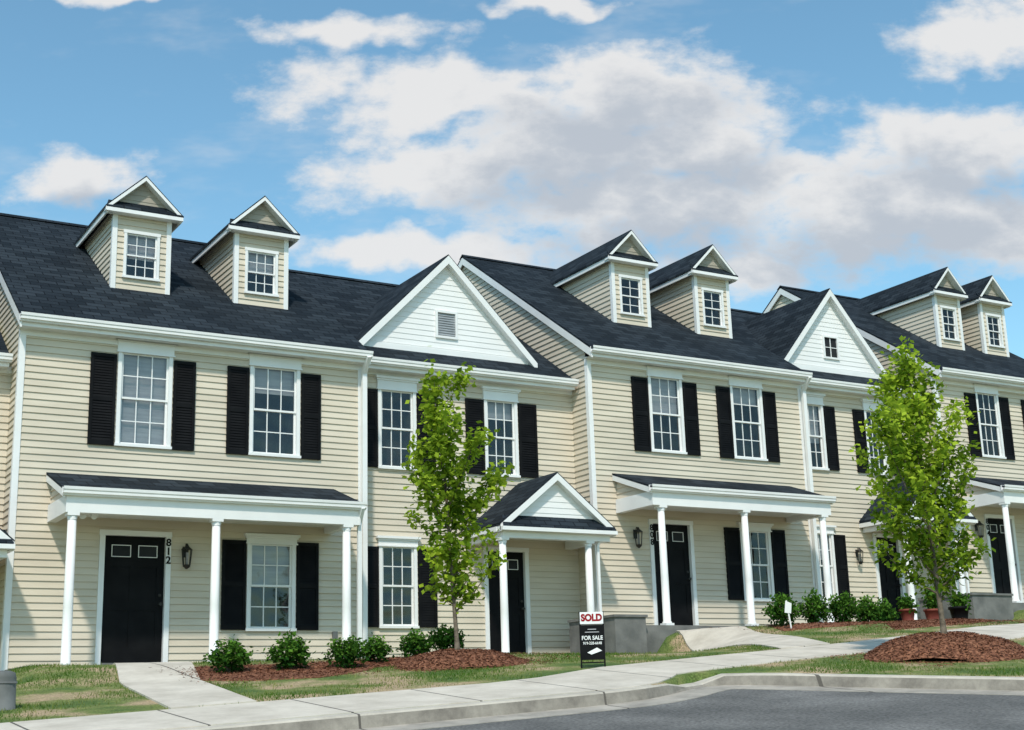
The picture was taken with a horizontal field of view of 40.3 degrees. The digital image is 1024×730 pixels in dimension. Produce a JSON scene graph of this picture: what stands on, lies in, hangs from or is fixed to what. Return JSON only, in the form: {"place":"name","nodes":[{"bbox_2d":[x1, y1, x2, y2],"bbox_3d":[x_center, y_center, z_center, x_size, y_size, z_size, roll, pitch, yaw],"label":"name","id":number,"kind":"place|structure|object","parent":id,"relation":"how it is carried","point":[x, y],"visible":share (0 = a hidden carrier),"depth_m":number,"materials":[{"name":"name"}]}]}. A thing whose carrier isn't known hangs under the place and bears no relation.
{"place":"outdoors","nodes":[
{"label":"outdoors","id":0,"kind":"place"},
{"bbox_2d":[0,610,1023,722],"bbox_3d":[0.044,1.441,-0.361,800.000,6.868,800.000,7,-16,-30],"label":"ground","id":1,"kind":"structure","parent":0,"point":[50,695],"depth_m":16.67,"materials":[{"name":"green plant"}]},
{"bbox_2d":[0,332,14,561],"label":"townhouse","id":2,"kind":"structure","parent":1,"relation":"on","point":[7,543],"depth_m":22.75,"materials":[{"name":"beige plastic"}]},
{"bbox_2d":[0,671,16,710],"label":"utility pedestal","id":3,"kind":"object","parent":1,"relation":"on","point":[8,681],"visible":0.91,"depth_m":14.39,"materials":[{"name":"grey plastic"}]},
{"bbox_2d":[112,662,256,708],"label":"walkway","id":4,"kind":"structure","parent":1,"relation":"on","point":[165,687],"depth_m":16.31,"materials":[{"name":"concrete"}]},
{"bbox_2d":[0,176,373,670],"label":"townhouse","id":5,"kind":"structure","parent":1,"relation":"on","point":[186,469],"depth_m":23.65,"materials":[{"name":"beige plastic"}]},
{"bbox_2d":[94,529,171,664],"bbox_3d":[-6.151,3.787,22.655,1.190,2.180,0.150,7,-16,-30],"label":"door","id":6,"kind":"structure","parent":5,"relation":"in","point":[133,591],"depth_m":22.66,"materials":[{"name":"black paint"}]},
{"bbox_2d":[114,338,175,449],"bbox_3d":[-6.303,0.532,23.682,1.050,1.860,0.652,7,-16,-30],"label":"window","id":7,"kind":"structure","parent":5,"relation":"in","point":[145,369],"depth_m":23.54,"materials":[{"name":"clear glass"}]},
{"bbox_2d":[244,533,300,630],"bbox_3d":[-4.241,3.772,24.063,1.000,1.640,0.652,7,-16,-30],"label":"window","id":8,"kind":"structure","parent":5,"relation":"in","point":[271,558],"depth_m":24.05,"materials":[{"name":"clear glass"}]},
{"bbox_2d":[248,352,304,458],"bbox_3d":[-4.308,0.760,24.835,1.060,1.860,0.652,7,-16,-30],"label":"window","id":9,"kind":"structure","parent":5,"relation":"in","point":[274,394],"depth_m":24.89,"materials":[{"name":"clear glass"}]},
{"bbox_2d":[150,652,579,684],"bbox_3d":[-1.808,4.050,18.683,5.565,0.491,2.334,7,-16,-30],"label":"mulch bed","id":10,"kind":"object","parent":1,"relation":"on","point":[265,671],"visible":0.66,"depth_m":17.92,"materials":[{"name":"brown wood"}]},
{"bbox_2d":[202,634,253,672],"bbox_3d":[-3.661,3.750,17.991,0.651,0.562,0.662,0,-14,-8],"label":"shrub","id":11,"kind":"object","parent":10,"relation":"on","point":[235,655],"visible":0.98,"depth_m":17.95,"materials":[{"name":"green plant"}]},
{"bbox_2d":[256,629,315,670],"bbox_3d":[-2.952,3.795,18.282,0.812,0.645,0.648,2,-15,-15],"label":"shrub","id":12,"kind":"object","parent":10,"relation":"on","point":[296,649],"visible":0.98,"depth_m":18.18,"materials":[{"name":"green plant"}]},
{"bbox_2d":[318,634,369,668],"bbox_3d":[-2.211,3.823,18.424,0.682,0.530,0.609,-2,-14,0],"label":"shrub","id":13,"kind":"object","parent":10,"relation":"on","point":[347,653],"visible":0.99,"depth_m":18.34,"materials":[{"name":"green plant"}]},
{"bbox_2d":[360,632,396,661],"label":"shrub","id":14,"kind":"object","parent":10,"relation":"on","point":[378,647],"visible":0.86,"depth_m":19.04,"materials":[{"name":"green plant"}]},
{"bbox_2d":[395,628,436,657],"bbox_3d":[-1.322,3.970,19.650,0.551,0.548,0.690,-10,-16,30],"label":"shrub","id":15,"kind":"object","parent":10,"relation":"on","point":[416,644],"visible":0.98,"depth_m":19.56,"materials":[{"name":"green plant"}]},
{"bbox_2d":[426,623,468,650],"bbox_3d":[-0.921,4.022,20.219,0.722,0.561,0.645,11,-19,-42],"label":"shrub","id":16,"kind":"object","parent":10,"relation":"on","point":[442,640],"visible":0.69,"depth_m":20.13,"materials":[{"name":"green plant"}]},
{"bbox_2d":[288,254,617,657],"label":"townhouse","id":17,"kind":"structure","parent":1,"relation":"on","point":[546,517],"depth_m":27.14,"materials":[{"name":"beige plastic"}]},
{"bbox_2d":[374,375,419,470],"bbox_3d":[-2.304,1.164,26.690,0.920,1.780,0.652,7,-16,-30],"label":"window","id":18,"kind":"structure","parent":17,"relation":"in","point":[396,419],"depth_m":26.80,"materials":[{"name":"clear glass"}]},
{"bbox_2d":[375,535,420,628],"bbox_3d":[-2.224,4.062,25.958,0.900,1.680,0.652,7,-16,-30],"label":"window","id":19,"kind":"structure","parent":17,"relation":"in","point":[398,577],"depth_m":26.04,"materials":[{"name":"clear glass"}]},
{"bbox_2d":[435,310,457,339],"bbox_3d":[-1.320,-0.800,27.946,0.490,0.570,0.075,7,-16,-30],"label":"vent","id":20,"kind":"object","parent":17,"relation":"in","point":[446,322],"depth_m":27.94,"materials":[{"name":"white plastic"}]},
{"bbox_2d":[480,386,520,477],"bbox_3d":[-0.340,1.388,27.826,0.880,1.780,0.652,7,-16,-30],"label":"window","id":21,"kind":"structure","parent":17,"relation":"in","point":[500,404],"depth_m":27.82,"materials":[{"name":"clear glass"}]},
{"bbox_2d":[482,546,531,653],"bbox_3d":[-0.113,4.599,26.857,1.020,2.170,0.150,7,-16,-30],"label":"door","id":22,"kind":"structure","parent":17,"relation":"in","point":[518,582],"depth_m":26.90,"materials":[{"name":"black paint"}]},
{"bbox_2d":[360,648,552,672],"bbox_3d":[-0.703,3.965,18.648,2.190,0.403,1.890,7,-16,-30],"label":"mulch bed","id":23,"kind":"object","parent":1,"relation":"on","point":[448,658],"visible":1,"depth_m":18.22,"materials":[{"name":"brown wood"}]},
{"bbox_2d":[400,359,514,649],"bbox_3d":[-0.723,1.863,19.214,1.568,4.362,1.788,-2,-14,1],"label":"tree","id":24,"kind":"object","parent":23,"relation":"on","point":[442,453],"visible":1,"depth_m":19.08,"materials":[{"name":"green plant"}]},
{"bbox_2d":[579,611,605,667],"bbox_3d":[1.015,3.493,17.631,0.315,0.750,0.030,-1,-14,-5],"label":"for sale sign","id":25,"kind":"object","parent":1,"relation":"on","point":[592,642],"visible":1,"depth_m":17.64,"materials":[{"name":"black paint"}]},
{"bbox_2d":[458,230,835,653],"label":"townhouse","id":26,"kind":"structure","parent":1,"relation":"on","point":[694,487],"depth_m":29.34,"materials":[{"name":"beige plastic"}]},
{"bbox_2d":[645,365,686,454],"bbox_3d":[3.085,0.977,29.277,0.994,1.860,0.652,7,-16,-30],"label":"window","id":27,"kind":"structure","parent":26,"relation":"in","point":[667,429],"depth_m":29.26,"materials":[{"name":"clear glass"}]},
{"bbox_2d":[648,519,698,624],"bbox_3d":[3.239,4.232,28.252,1.120,2.180,0.150,7,-16,-30],"label":"door","id":28,"kind":"structure","parent":26,"relation":"in","point":[679,534],"depth_m":28.30,"materials":[{"name":"black paint"}]},
{"bbox_2d":[728,375,767,461],"bbox_3d":[4.960,1.191,30.360,1.004,1.860,0.652,7,-16,-30],"label":"window","id":29,"kind":"structure","parent":26,"relation":"in","point":[745,392],"depth_m":30.39,"materials":[{"name":"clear glass"}]},
{"bbox_2d":[736,522,774,601],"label":"window","id":30,"kind":"structure","parent":26,"relation":"in","point":[759,533],"depth_m":29.63,"materials":[{"name":"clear glass"}]},
{"bbox_2d":[676,626,829,651],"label":"walkway","id":31,"kind":"structure","parent":1,"relation":"on","point":[701,639],"depth_m":24.45,"materials":[{"name":"concrete"}]},
{"bbox_2d":[730,288,977,621],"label":"townhouse","id":32,"kind":"structure","parent":1,"relation":"on","point":[818,335],"depth_m":32.34,"materials":[{"name":"beige plastic"}]},
{"bbox_2d":[806,392,829,470],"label":"window","id":33,"kind":"structure","parent":32,"relation":"in","point":[815,404],"depth_m":32.06,"materials":[{"name":"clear glass"}]},
{"bbox_2d":[816,524,838,600],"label":"window","id":34,"kind":"structure","parent":32,"relation":"in","point":[830,528],"depth_m":31.33,"materials":[{"name":"clear glass"}]},
{"bbox_2d":[821,335,839,359],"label":"attic window","id":35,"kind":"structure","parent":32,"relation":"in","point":[830,344],"depth_m":33.26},
{"bbox_2d":[860,399,888,475],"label":"window","id":36,"kind":"structure","parent":32,"relation":"in","point":[866,403],"depth_m":32.96,"materials":[{"name":"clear glass"}]},
{"bbox_2d":[871,533,905,620],"bbox_3d":[8.668,4.975,32.102,0.880,2.170,0.150,7,-16,-30],"label":"door","id":37,"kind":"structure","parent":32,"relation":"in","point":[890,587],"depth_m":32.13,"materials":[{"name":"black paint"}]},
{"bbox_2d":[699,619,1022,631],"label":"mulch bed","id":38,"kind":"object","parent":1,"relation":"on","point":[796,626],"visible":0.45,"depth_m":24.60,"materials":[{"name":"brown wood"}]},
{"bbox_2d":[761,592,799,625],"bbox_3d":[4.809,4.370,24.900,0.685,0.769,0.697,0,-14,-8],"label":"shrub","id":39,"kind":"object","parent":38,"relation":"on","point":[777,610],"visible":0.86,"depth_m":24.86,"materials":[{"name":"green plant"}]},
{"bbox_2d":[785,601,791,627],"bbox_3d":[4.838,4.383,24.346,0.150,0.550,0.028,-8,-11,-4],"label":"yard marker","id":40,"kind":"object","parent":38,"relation":"on","point":[788,607],"visible":0.89,"depth_m":24.35,"materials":[{"name":"white plastic"}]},
{"bbox_2d":[797,587,831,623],"bbox_3d":[5.487,4.502,25.571,0.812,0.838,0.648,2,-15,-15],"label":"shrub","id":41,"kind":"object","parent":38,"relation":"on","point":[815,606],"visible":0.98,"depth_m":25.47,"materials":[{"name":"green plant"}]},
{"bbox_2d":[826,591,860,622],"bbox_3d":[6.151,4.595,26.072,0.763,0.770,0.680,-2,-14,0],"label":"shrub","id":42,"kind":"object","parent":38,"relation":"on","point":[844,607],"visible":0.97,"depth_m":25.99,"materials":[{"name":"green plant"}]},
{"bbox_2d":[852,592,884,621],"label":"shrub","id":43,"kind":"object","parent":38,"relation":"on","point":[868,609],"visible":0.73,"depth_m":26.37,"materials":[{"name":"green plant"}]},
{"bbox_2d":[874,597,899,620],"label":"shrub","id":44,"kind":"object","parent":38,"relation":"on","point":[886,615],"visible":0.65,"depth_m":27.31,"materials":[{"name":"green plant"}]},
{"bbox_2d":[895,593,919,620],"bbox_3d":[7.812,4.816,27.612,0.461,0.632,0.420,-11,-17,33],"label":"flower pot","id":45,"kind":"object","parent":38,"relation":"on","point":[906,610],"visible":0.99,"depth_m":27.51,"materials":[{"name":"ceramic"}]},
{"bbox_2d":[921,584,938,618],"bbox_3d":[8.421,4.824,28.097,0.522,0.820,0.492,7,-16,-30],"label":"flower pot","id":46,"kind":"object","parent":38,"relation":"on","point":[931,610],"visible":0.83,"depth_m":28.03,"materials":[{"name":"ceramic"}]},
{"bbox_2d":[947,589,973,618],"bbox_3d":[9.226,4.994,28.791,0.532,0.789,0.572,-8,-15,23],"label":"flower pot","id":47,"kind":"object","parent":38,"relation":"on","point":[959,608],"visible":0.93,"depth_m":28.66,"materials":[{"name":"black paint"}]},
{"bbox_2d":[762,267,1023,619],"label":"townhouse","id":48,"kind":"structure","parent":1,"relation":"on","point":[949,324],"depth_m":34.49,"materials":[{"name":"beige plastic"}]},
{"bbox_2d":[973,383,1006,458],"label":"window","id":49,"kind":"structure","parent":48,"relation":"in","point":[991,436],"depth_m":34.32,"materials":[{"name":"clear glass"}]},
{"bbox_2d":[984,514,1023,602],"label":"door","id":50,"kind":"structure","parent":48,"relation":"in","point":[999,569],"depth_m":33.30,"materials":[{"name":"black paint"}]},
{"bbox_2d":[816,631,1023,665],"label":"mulch bed","id":51,"kind":"object","parent":1,"relation":"on","point":[973,647],"visible":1,"depth_m":17.34,"materials":[{"name":"brown wood"}]},
{"bbox_2d":[849,335,995,633],"bbox_3d":[5.434,1.588,18.335,1.759,4.129,2.077,-3,-14,5],"label":"tree","id":52,"kind":"object","parent":51,"relation":"on","point":[901,453],"visible":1,"depth_m":18.23,"materials":[{"name":"green plant"}]},
{"bbox_2d":[839,618,1023,629],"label":"mulch bed","id":53,"kind":"object","parent":1,"relation":"on","point":[909,624],"visible":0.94,"depth_m":24.50,"materials":[{"name":"brown wood"}]},
{"bbox_2d":[0,623,1023,729],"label":"sidewalk","id":54,"kind":"structure","parent":0,"point":[619,676],"depth_m":14.63,"materials":[{"name":"concrete"}]},
{"bbox_2d":[0,0,1023,358],"label":"sky","id":55,"kind":"structure","parent":0,"point":[860,149],"materials":[{"name":"blue"}]},
{"bbox_2d":[419,689,1023,729],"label":"road","id":56,"kind":"structure","parent":0,"point":[745,709],"depth_m":13.33,"materials":[{"name":"grey asphalt"}]},
{"bbox_2d":[169,673,1023,729],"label":"curb","id":57,"kind":"structure","parent":56,"relation":"on","point":[359,720],"depth_m":14.48,"materials":[{"name":"concrete"}]},
{"bbox_2d":[350,685,1023,729],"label":"gutter pan","id":58,"kind":"object","parent":56,"relation":"on","point":[690,694],"visible":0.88,"depth_m":14.65,"materials":[{"name":"concrete"}]}
]}

